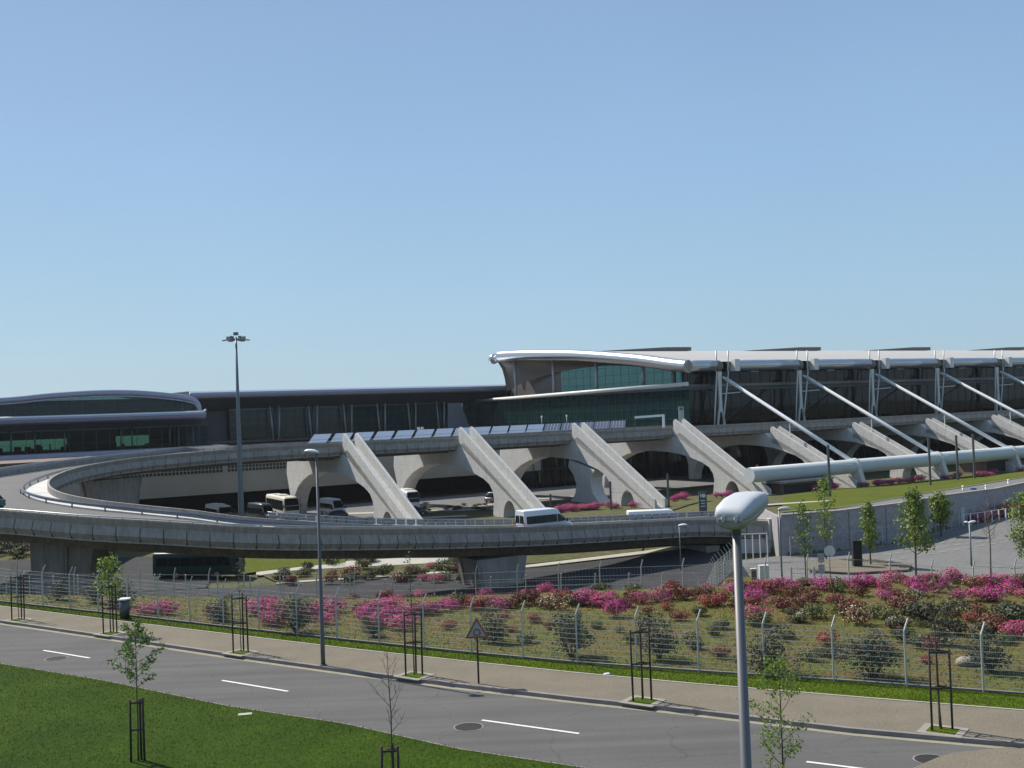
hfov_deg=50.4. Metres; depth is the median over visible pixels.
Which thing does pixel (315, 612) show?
azalea bush
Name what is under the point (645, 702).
tree pit
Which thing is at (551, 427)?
canopy panel
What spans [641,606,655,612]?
azalea bush
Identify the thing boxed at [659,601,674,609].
azalea bush
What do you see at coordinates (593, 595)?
azalea bush
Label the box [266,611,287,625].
azalea bush
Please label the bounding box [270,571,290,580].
green shrub
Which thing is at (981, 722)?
pavement
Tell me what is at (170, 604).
azalea bush
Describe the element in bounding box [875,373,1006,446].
slanting strut
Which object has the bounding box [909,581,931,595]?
azalea bush
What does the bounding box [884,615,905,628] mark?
azalea bush
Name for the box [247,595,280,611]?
azalea bush
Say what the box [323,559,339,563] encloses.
dark shrub
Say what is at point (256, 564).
lawn
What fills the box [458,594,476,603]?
azalea bush
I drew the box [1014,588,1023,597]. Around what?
azalea bush
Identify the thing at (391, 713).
young tree
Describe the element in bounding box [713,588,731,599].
azalea bush
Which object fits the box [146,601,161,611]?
azalea bush
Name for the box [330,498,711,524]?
arrivals forecourt
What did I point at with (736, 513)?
street lamp
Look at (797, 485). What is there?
kiosk
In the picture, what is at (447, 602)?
azalea bush
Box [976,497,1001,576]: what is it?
young tree
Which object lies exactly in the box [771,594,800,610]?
azalea bush
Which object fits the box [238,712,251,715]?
drain cover
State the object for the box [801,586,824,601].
azalea bush
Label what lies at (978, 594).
azalea bush
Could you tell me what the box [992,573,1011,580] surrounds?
azalea bush
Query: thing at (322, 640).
street lamp
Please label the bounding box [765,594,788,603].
azalea bush
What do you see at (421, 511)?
parked car
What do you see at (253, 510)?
side window
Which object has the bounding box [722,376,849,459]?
slanting strut
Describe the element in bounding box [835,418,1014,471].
concrete buttress
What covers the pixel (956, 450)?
light column
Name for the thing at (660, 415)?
height barrier
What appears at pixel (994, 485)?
coping
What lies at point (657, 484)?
arrivals road
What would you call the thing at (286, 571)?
dark shrub
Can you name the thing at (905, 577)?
green shrub
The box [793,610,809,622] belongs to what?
azalea bush
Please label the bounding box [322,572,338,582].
azalea bush
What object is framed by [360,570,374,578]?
green shrub
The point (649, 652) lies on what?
tree guard
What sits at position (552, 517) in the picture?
side window
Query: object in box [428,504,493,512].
footpath
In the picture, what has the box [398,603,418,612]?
azalea bush
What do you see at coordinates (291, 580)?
azalea bush
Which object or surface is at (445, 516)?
footpath
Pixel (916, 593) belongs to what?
azalea bush
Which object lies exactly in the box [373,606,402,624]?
azalea bush
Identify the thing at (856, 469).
white tube
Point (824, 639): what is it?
azalea bush
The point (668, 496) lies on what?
light column
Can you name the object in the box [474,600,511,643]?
evergreen bush
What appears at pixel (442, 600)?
azalea bush
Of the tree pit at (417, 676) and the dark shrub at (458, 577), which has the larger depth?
the dark shrub at (458, 577)
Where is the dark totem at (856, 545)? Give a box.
[851,540,862,566]
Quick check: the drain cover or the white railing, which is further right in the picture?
the white railing
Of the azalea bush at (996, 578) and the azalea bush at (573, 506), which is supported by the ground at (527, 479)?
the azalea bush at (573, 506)
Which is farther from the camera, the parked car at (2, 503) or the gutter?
the parked car at (2, 503)
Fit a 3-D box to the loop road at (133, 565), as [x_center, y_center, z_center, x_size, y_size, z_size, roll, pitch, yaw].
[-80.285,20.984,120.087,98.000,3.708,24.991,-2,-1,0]
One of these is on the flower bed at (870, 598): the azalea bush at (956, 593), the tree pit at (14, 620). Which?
the azalea bush at (956, 593)
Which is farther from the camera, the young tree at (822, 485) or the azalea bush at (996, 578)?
the young tree at (822, 485)
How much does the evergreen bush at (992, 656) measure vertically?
1.925 m
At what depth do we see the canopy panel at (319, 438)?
168.08 m
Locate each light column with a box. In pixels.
[549,494,551,507]
[609,481,632,509]
[666,474,689,506]
[826,445,850,496]
[927,438,948,484]
[955,435,958,479]
[971,434,991,477]
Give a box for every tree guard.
[10,574,24,619]
[101,584,117,632]
[129,698,145,761]
[231,592,248,652]
[380,742,399,767]
[403,611,422,675]
[629,626,652,700]
[928,648,953,730]
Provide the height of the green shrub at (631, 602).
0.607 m
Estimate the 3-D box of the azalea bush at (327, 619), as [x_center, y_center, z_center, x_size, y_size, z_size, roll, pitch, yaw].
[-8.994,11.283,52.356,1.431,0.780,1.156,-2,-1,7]
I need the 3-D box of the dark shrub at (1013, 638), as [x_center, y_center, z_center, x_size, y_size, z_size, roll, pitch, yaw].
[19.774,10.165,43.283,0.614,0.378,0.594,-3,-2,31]
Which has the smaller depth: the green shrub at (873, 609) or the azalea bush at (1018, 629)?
the azalea bush at (1018, 629)
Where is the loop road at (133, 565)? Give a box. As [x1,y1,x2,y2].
[0,557,210,594]
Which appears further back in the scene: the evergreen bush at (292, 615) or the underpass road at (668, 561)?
the underpass road at (668, 561)
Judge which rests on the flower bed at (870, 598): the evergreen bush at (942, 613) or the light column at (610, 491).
the evergreen bush at (942, 613)
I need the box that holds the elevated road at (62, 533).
[0,409,1023,595]
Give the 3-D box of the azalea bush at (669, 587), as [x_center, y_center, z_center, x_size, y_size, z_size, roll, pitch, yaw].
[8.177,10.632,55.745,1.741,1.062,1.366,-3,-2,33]
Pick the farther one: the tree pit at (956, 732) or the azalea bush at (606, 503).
the azalea bush at (606, 503)
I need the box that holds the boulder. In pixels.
[955,656,978,666]
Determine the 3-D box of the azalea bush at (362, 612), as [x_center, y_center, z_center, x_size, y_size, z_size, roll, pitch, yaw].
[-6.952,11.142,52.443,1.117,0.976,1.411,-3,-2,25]
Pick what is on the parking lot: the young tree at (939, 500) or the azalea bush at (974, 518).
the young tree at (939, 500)
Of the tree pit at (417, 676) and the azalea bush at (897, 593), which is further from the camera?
the azalea bush at (897, 593)
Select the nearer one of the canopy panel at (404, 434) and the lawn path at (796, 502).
the lawn path at (796, 502)
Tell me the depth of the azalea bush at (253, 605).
55.47 m
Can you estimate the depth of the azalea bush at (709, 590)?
56.22 m
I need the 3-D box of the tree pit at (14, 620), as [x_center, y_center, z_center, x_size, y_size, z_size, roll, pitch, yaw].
[-25.551,12.203,56.264,1.250,0.039,1.050,-3,-2,35]
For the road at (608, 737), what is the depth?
35.73 m
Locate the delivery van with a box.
[626,508,678,519]
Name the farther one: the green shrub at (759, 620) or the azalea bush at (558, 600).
the azalea bush at (558, 600)
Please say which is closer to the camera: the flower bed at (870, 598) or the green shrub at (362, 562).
the flower bed at (870, 598)
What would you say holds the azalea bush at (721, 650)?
on the flower bed at (870, 598)
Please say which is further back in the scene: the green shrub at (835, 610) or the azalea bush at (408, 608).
the azalea bush at (408, 608)
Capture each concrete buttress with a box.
[287,433,425,524]
[394,426,545,516]
[500,422,666,508]
[602,419,771,494]
[686,426,857,487]
[764,422,940,479]
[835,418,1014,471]
[900,414,1023,452]
[959,419,1023,441]
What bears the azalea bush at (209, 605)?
on the flower bed at (870, 598)
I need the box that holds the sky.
[0,0,1023,396]
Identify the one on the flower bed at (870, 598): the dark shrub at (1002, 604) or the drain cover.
the dark shrub at (1002, 604)
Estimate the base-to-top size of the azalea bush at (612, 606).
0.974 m
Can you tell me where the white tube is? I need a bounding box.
[744,446,1023,486]
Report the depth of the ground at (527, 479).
180.27 m
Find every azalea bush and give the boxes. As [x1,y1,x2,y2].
[131,602,156,615]
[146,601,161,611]
[153,599,179,614]
[200,604,216,612]
[243,598,265,613]
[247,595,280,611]
[254,598,285,614]
[257,609,279,624]
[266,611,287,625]
[284,576,296,584]
[299,603,319,618]
[306,601,334,614]
[311,610,339,624]
[316,595,348,612]
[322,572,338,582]
[326,567,339,576]
[340,565,361,575]
[344,565,362,572]
[344,593,359,598]
[352,600,381,615]
[354,605,380,619]
[368,612,388,624]
[370,597,391,608]
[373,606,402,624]
[376,588,394,598]
[376,597,403,608]
[384,614,413,630]
[388,604,403,614]
[389,571,406,581]
[397,612,419,624]
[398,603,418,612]
[401,565,421,574]
[412,589,428,597]
[415,600,438,613]
[417,574,429,580]
[425,562,434,567]
[428,573,443,582]
[429,601,444,611]
[437,596,448,606]
[438,620,456,629]
[440,599,460,609]
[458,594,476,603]
[461,598,487,610]
[476,596,496,608]
[477,588,493,594]
[484,595,498,603]
[488,595,513,609]
[500,598,517,608]
[506,626,518,631]
[507,590,526,605]
[520,588,539,604]
[526,613,542,622]
[535,597,552,606]
[536,582,553,592]
[538,593,569,609]
[543,620,556,628]
[549,587,571,598]
[567,504,577,511]
[570,589,600,604]
[584,590,605,604]
[589,591,611,606]
[591,502,602,509]
[602,589,618,599]
[602,598,630,616]
[603,500,615,506]
[609,594,629,605]
[614,625,625,632]
[622,588,642,600]
[630,591,652,603]
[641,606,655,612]
[646,587,672,602]
[656,582,687,599]
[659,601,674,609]
[663,579,678,587]
[668,610,692,620]
[676,590,690,599]
[678,631,702,641]
[687,586,707,597]
[697,592,719,606]
[700,585,715,594]
[708,594,726,605]
[709,645,730,657]
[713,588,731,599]
[722,578,749,592]
[726,595,746,609]
[734,602,775,620]
[743,580,762,594]
[744,585,769,601]
[745,596,761,603]
[749,578,770,589]
[760,578,783,594]
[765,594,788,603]
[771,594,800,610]
[773,577,795,591]
[782,583,804,597]
[789,579,806,587]
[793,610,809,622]
[794,595,810,606]
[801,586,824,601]
[808,574,835,589]
[809,484,818,490]
[815,628,839,644]
[825,592,843,603]
[835,577,859,586]
[835,595,868,615]
[838,605,872,624]
[848,584,870,596]
[851,572,874,585]
[866,577,880,585]
[870,576,893,588]
[875,586,897,599]
[880,570,905,582]
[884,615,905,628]
[884,619,900,628]
[885,594,919,610]
[889,588,907,597]
[899,576,918,585]
[899,588,925,603]
[904,576,929,587]
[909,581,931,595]
[912,573,933,584]
[915,474,928,480]
[920,654,933,663]
[921,636,941,650]
[926,572,942,583]
[927,582,945,592]
[933,576,953,585]
[937,566,962,582]
[946,587,973,600]
[947,610,960,616]
[947,624,967,633]
[956,572,971,581]
[959,575,984,587]
[961,611,980,620]
[966,574,992,587]
[967,514,985,522]
[967,585,995,601]
[967,602,987,614]
[968,512,992,521]
[977,613,1006,633]
[978,573,1003,587]
[978,583,1008,601]
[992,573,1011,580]
[993,505,1010,515]
[996,582,1021,593]
[998,619,1023,638]
[999,574,1023,586]
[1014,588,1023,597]
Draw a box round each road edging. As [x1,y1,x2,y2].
[0,663,587,767]
[276,546,683,583]
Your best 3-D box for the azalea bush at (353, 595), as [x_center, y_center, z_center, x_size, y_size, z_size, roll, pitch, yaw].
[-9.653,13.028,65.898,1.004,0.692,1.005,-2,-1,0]
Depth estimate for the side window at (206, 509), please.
168.58 m
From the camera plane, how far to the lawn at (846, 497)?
166.71 m
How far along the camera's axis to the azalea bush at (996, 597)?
51.86 m
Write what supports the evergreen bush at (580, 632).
on the flower bed at (870, 598)
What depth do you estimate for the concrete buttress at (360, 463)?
158.33 m
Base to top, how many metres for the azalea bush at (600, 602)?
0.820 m
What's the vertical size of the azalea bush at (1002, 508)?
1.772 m
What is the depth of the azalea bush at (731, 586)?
56.35 m
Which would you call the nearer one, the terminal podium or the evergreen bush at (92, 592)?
the evergreen bush at (92, 592)
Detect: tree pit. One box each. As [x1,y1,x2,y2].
[2,617,32,622]
[92,630,124,636]
[221,648,259,656]
[392,671,435,680]
[618,695,666,707]
[916,723,968,738]
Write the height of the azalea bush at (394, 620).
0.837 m
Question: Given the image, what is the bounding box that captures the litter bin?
[118,597,130,618]
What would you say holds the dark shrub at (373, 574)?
on the ground at (527, 479)
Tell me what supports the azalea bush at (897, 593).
on the flower bed at (870, 598)
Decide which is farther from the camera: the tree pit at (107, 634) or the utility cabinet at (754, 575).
the utility cabinet at (754, 575)
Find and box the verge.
[0,602,1023,708]
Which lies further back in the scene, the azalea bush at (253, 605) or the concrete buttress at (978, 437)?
the concrete buttress at (978, 437)
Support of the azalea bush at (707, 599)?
on the flower bed at (870, 598)
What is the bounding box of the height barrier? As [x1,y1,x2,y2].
[634,414,664,427]
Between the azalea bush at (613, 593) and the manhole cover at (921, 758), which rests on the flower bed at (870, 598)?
the azalea bush at (613, 593)
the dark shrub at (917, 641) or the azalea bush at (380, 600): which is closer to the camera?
the dark shrub at (917, 641)
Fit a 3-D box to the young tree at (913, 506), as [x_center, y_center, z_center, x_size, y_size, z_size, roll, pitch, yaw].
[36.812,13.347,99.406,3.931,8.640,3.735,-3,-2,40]
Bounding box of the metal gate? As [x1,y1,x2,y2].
[790,566,825,580]
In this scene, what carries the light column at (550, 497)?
on the arrivals forecourt
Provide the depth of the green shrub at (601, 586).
61.40 m
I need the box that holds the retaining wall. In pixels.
[757,482,1023,555]
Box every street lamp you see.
[304,449,326,665]
[678,524,686,570]
[715,491,768,767]
[778,507,790,581]
[964,520,975,565]
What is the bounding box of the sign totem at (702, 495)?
[698,491,706,515]
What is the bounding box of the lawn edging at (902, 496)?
[782,477,1020,511]
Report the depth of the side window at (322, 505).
175.23 m
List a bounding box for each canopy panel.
[309,434,331,443]
[331,433,352,441]
[352,432,373,440]
[373,431,394,440]
[394,430,414,439]
[414,429,434,438]
[434,428,453,437]
[453,427,469,436]
[474,426,490,434]
[490,426,508,435]
[508,425,526,434]
[526,424,543,432]
[543,423,560,432]
[561,423,577,430]
[578,422,593,428]
[594,421,609,428]
[610,420,625,427]
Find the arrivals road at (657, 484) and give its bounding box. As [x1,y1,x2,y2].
[2,473,713,550]
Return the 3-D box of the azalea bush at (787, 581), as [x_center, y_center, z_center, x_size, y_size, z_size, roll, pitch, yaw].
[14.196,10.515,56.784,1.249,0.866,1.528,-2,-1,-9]
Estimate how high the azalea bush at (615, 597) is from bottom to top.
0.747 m
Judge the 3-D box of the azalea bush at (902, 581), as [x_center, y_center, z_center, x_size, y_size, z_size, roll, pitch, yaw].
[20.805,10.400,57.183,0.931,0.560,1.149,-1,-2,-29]
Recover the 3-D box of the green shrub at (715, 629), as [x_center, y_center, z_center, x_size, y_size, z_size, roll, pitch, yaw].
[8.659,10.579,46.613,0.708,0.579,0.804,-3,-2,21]
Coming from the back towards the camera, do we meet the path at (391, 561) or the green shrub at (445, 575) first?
the path at (391, 561)
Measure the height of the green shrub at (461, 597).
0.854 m
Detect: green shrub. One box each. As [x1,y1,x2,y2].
[5,546,27,557]
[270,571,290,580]
[277,566,289,571]
[294,568,311,576]
[354,559,371,569]
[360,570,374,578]
[376,563,394,574]
[400,571,416,580]
[402,564,418,570]
[413,601,430,612]
[414,567,429,574]
[432,561,445,570]
[437,570,452,580]
[442,561,458,573]
[449,592,468,607]
[515,633,536,643]
[561,592,589,604]
[589,582,612,590]
[589,620,602,628]
[621,597,634,606]
[622,633,637,641]
[623,583,646,589]
[685,637,704,649]
[691,606,707,615]
[706,624,721,635]
[732,654,748,663]
[745,611,773,625]
[779,629,795,638]
[784,607,796,613]
[796,576,816,586]
[797,647,819,661]
[800,602,829,618]
[825,576,847,592]
[829,602,853,614]
[865,602,887,617]
[877,606,902,621]
[896,574,908,580]
[913,618,930,626]
[988,577,1005,586]
[995,631,1012,644]
[1010,573,1023,585]
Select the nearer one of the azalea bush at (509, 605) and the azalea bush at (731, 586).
the azalea bush at (509, 605)
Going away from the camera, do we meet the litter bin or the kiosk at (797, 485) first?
the litter bin
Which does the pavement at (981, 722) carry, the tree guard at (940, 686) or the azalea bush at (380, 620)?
the tree guard at (940, 686)
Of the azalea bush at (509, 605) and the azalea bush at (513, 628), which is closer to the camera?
the azalea bush at (513, 628)
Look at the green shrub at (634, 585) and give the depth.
63.23 m
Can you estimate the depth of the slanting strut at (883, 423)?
216.79 m
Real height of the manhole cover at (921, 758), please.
0.064 m
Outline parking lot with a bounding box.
[742,514,1023,582]
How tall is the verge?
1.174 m
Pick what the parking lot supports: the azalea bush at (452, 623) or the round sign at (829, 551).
the round sign at (829, 551)
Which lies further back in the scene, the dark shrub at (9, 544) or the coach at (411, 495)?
the coach at (411, 495)
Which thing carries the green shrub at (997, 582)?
on the flower bed at (870, 598)
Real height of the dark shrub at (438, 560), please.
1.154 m
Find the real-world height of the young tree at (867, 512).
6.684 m
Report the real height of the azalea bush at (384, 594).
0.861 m
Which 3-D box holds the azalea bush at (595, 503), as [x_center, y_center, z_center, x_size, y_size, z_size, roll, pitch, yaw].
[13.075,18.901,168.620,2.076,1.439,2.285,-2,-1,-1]
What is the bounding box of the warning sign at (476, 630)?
[465,618,488,683]
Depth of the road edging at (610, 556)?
120.29 m
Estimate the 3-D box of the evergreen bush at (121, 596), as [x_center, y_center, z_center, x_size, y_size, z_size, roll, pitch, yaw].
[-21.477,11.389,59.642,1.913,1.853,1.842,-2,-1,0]
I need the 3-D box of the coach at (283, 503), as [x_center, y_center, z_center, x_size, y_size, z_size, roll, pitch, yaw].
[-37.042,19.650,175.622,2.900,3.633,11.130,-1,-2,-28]
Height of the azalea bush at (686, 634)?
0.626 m
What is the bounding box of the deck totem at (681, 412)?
[678,406,683,423]
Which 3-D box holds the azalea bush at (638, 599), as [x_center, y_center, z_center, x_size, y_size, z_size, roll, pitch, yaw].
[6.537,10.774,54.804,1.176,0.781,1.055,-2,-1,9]
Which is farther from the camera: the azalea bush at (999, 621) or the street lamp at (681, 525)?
the street lamp at (681, 525)
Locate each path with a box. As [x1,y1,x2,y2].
[256,558,447,575]
[768,500,830,504]
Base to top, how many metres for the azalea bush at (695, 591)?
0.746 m
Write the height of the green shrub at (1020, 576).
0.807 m
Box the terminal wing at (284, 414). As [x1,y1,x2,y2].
[174,385,509,444]
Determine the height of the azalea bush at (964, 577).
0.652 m
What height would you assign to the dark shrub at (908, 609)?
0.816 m
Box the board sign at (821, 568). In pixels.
[818,554,824,576]
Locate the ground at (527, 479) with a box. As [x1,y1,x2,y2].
[0,435,1023,592]
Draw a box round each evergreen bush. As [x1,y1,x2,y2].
[45,576,70,600]
[80,582,105,603]
[105,575,136,606]
[203,592,237,620]
[270,592,318,632]
[361,615,384,635]
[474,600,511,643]
[547,604,594,657]
[636,609,679,658]
[746,617,801,673]
[835,627,908,679]
[928,601,959,643]
[960,622,1013,671]
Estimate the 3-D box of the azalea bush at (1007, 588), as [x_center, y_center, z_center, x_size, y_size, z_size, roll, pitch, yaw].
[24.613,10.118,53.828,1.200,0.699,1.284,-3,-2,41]
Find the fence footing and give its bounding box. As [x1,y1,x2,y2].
[0,600,1023,694]
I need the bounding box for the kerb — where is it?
[0,619,1023,747]
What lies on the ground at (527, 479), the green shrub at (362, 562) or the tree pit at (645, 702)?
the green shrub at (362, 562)
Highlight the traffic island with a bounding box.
[808,558,911,573]
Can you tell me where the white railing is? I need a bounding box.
[741,533,768,561]
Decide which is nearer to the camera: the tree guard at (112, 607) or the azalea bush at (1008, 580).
the tree guard at (112, 607)
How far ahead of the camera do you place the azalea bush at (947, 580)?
56.27 m
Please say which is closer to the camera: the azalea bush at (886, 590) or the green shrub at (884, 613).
the green shrub at (884, 613)
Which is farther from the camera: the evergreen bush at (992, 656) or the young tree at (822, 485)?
the young tree at (822, 485)
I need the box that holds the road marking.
[42,650,858,767]
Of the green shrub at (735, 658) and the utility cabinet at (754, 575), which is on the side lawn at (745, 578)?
the utility cabinet at (754, 575)
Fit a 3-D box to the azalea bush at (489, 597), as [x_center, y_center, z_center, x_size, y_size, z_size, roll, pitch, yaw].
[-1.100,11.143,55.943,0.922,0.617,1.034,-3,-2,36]
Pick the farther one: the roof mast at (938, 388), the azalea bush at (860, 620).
the roof mast at (938, 388)
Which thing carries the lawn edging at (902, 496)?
on the ground at (527, 479)
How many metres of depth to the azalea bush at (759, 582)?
57.11 m
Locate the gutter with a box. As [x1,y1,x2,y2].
[0,623,1004,747]
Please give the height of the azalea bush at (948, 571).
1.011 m
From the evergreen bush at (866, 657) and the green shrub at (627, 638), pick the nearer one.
the evergreen bush at (866, 657)
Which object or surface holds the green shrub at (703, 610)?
on the flower bed at (870, 598)
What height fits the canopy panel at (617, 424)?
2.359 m
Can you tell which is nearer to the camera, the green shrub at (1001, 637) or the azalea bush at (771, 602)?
the green shrub at (1001, 637)
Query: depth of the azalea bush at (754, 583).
55.83 m
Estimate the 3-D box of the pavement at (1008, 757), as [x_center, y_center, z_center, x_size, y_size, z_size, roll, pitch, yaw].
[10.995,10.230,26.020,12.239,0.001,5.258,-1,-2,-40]
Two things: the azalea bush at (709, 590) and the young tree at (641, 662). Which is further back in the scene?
the azalea bush at (709, 590)
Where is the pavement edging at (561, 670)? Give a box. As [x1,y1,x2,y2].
[1,606,1023,710]
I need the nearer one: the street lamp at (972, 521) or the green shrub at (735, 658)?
the green shrub at (735, 658)
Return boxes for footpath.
[348,508,493,513]
[422,515,466,517]
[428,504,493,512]
[490,496,573,501]
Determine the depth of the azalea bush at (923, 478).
199.44 m
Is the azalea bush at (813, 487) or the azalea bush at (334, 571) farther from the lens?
the azalea bush at (813, 487)
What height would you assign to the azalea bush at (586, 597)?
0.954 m
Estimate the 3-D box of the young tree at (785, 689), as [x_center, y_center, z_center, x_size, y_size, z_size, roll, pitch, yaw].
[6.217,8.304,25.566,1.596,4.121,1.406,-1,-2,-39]
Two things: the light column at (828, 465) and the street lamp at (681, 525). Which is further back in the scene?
the light column at (828, 465)
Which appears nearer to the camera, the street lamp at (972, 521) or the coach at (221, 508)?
the street lamp at (972, 521)
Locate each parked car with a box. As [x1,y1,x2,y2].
[0,495,5,507]
[324,510,347,519]
[414,506,427,514]
[484,492,493,501]
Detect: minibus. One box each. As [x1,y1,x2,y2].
[247,502,276,518]
[319,497,346,514]
[515,507,572,526]
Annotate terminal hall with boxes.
[475,347,1023,430]
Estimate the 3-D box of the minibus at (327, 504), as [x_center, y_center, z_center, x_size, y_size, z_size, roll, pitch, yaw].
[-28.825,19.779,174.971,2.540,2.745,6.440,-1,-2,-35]
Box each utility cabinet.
[750,568,756,579]
[758,564,768,579]
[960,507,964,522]
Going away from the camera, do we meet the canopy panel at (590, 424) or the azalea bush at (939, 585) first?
the azalea bush at (939, 585)
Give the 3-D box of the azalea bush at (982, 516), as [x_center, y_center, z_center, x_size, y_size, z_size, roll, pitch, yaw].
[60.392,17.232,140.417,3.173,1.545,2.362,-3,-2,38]
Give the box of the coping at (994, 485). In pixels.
[775,478,1023,515]
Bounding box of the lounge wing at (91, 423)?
[0,390,229,459]
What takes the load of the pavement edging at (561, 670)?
on the pavement at (981, 722)
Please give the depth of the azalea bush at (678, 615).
50.09 m
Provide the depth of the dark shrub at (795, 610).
49.97 m
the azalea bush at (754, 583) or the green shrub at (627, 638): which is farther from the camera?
the azalea bush at (754, 583)
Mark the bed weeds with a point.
(941, 673)
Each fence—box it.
[0,552,1023,598]
[0,563,1023,691]
[0,572,662,598]
[693,541,733,586]
[789,500,1000,556]
[962,507,1019,525]
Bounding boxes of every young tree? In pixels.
[9,550,26,618]
[93,552,123,632]
[107,618,167,760]
[231,560,243,651]
[366,648,404,767]
[401,535,420,674]
[638,604,642,699]
[736,649,814,767]
[792,499,814,578]
[812,474,839,558]
[858,500,880,563]
[891,483,937,576]
[900,572,963,728]
[926,491,954,536]
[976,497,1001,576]
[1001,490,1023,558]
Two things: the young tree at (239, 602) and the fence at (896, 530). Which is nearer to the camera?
the young tree at (239, 602)
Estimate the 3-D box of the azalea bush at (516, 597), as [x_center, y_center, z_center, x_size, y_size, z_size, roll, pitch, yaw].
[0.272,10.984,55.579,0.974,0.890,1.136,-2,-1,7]
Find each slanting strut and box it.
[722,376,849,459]
[802,375,933,452]
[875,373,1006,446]
[940,372,1023,423]
[999,371,1023,384]
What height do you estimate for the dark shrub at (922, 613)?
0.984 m
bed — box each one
[0,576,1023,691]
[264,548,641,581]
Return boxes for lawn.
[0,664,581,767]
[237,558,345,574]
[720,576,784,585]
[782,471,1023,511]
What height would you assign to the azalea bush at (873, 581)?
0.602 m
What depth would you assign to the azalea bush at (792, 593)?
54.20 m
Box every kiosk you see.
[763,476,833,493]
[959,460,1007,473]
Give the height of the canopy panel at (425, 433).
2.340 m
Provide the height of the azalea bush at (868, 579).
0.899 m
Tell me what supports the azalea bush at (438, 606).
on the flower bed at (870, 598)
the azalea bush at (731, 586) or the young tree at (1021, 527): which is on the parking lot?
the young tree at (1021, 527)
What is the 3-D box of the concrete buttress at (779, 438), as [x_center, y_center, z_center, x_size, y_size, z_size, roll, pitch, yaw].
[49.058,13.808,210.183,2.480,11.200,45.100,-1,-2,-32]
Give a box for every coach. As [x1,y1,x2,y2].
[153,553,245,578]
[205,503,234,514]
[266,493,301,517]
[401,488,421,506]
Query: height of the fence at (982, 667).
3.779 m
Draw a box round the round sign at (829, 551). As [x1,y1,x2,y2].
[824,546,834,576]
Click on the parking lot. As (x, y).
(1004, 555)
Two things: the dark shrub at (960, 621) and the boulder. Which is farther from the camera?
the dark shrub at (960, 621)
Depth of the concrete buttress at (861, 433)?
217.39 m
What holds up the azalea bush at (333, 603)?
on the flower bed at (870, 598)
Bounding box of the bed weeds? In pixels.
[0,593,1023,691]
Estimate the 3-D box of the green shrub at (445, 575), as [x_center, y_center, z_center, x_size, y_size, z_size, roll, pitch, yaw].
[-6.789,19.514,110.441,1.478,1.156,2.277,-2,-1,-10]
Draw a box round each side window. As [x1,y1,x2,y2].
[156,557,229,565]
[205,508,216,512]
[247,507,259,512]
[266,498,282,510]
[319,503,329,508]
[527,514,556,524]
[558,514,564,521]
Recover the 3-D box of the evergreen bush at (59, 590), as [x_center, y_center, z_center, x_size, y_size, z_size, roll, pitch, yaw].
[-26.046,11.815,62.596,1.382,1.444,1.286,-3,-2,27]
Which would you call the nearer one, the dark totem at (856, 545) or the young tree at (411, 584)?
the young tree at (411, 584)
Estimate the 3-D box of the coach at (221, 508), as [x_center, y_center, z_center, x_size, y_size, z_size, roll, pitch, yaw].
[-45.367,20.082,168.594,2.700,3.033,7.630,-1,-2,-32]
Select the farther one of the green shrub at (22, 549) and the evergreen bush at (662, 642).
the green shrub at (22, 549)
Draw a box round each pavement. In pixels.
[0,606,1023,741]
[913,747,1023,767]
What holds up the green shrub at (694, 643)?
on the flower bed at (870, 598)
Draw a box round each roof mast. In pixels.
[714,351,739,424]
[795,350,819,420]
[868,350,890,416]
[934,350,954,413]
[994,350,1011,410]
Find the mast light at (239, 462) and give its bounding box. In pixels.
[222,332,249,515]
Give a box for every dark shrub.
[0,542,24,551]
[11,542,29,553]
[276,570,290,578]
[300,561,314,568]
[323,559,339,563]
[339,571,359,583]
[367,570,378,578]
[436,558,450,566]
[445,558,457,563]
[455,575,461,582]
[712,619,729,627]
[784,615,801,622]
[789,609,801,614]
[821,646,843,657]
[890,627,914,640]
[899,603,918,617]
[903,602,941,620]
[909,635,933,647]
[937,599,972,612]
[946,618,970,636]
[987,601,1018,617]
[995,602,1023,622]
[1004,635,1016,642]
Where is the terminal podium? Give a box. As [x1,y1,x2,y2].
[0,430,1023,509]
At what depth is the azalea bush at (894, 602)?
49.77 m
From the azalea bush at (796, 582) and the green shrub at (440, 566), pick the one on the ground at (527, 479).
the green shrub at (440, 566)
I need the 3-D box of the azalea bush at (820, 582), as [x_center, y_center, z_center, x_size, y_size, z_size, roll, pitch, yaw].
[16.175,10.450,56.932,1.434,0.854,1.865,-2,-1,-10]
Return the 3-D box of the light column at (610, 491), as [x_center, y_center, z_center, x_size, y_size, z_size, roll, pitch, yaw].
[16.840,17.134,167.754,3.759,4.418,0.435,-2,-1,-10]
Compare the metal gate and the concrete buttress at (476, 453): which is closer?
the metal gate
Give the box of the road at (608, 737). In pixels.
[0,625,993,767]
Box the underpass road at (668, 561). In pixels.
[124,544,749,598]
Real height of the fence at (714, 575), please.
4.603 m
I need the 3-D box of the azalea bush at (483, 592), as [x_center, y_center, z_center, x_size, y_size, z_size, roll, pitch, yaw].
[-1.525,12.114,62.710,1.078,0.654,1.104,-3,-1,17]
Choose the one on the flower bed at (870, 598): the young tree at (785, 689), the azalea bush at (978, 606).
the azalea bush at (978, 606)
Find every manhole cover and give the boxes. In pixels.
[44,656,67,660]
[453,722,483,730]
[912,754,941,763]
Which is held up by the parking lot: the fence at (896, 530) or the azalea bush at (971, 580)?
the fence at (896, 530)
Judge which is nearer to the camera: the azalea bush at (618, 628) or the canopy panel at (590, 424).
the azalea bush at (618, 628)
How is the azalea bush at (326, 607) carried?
on the flower bed at (870, 598)
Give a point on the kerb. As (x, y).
(971, 740)

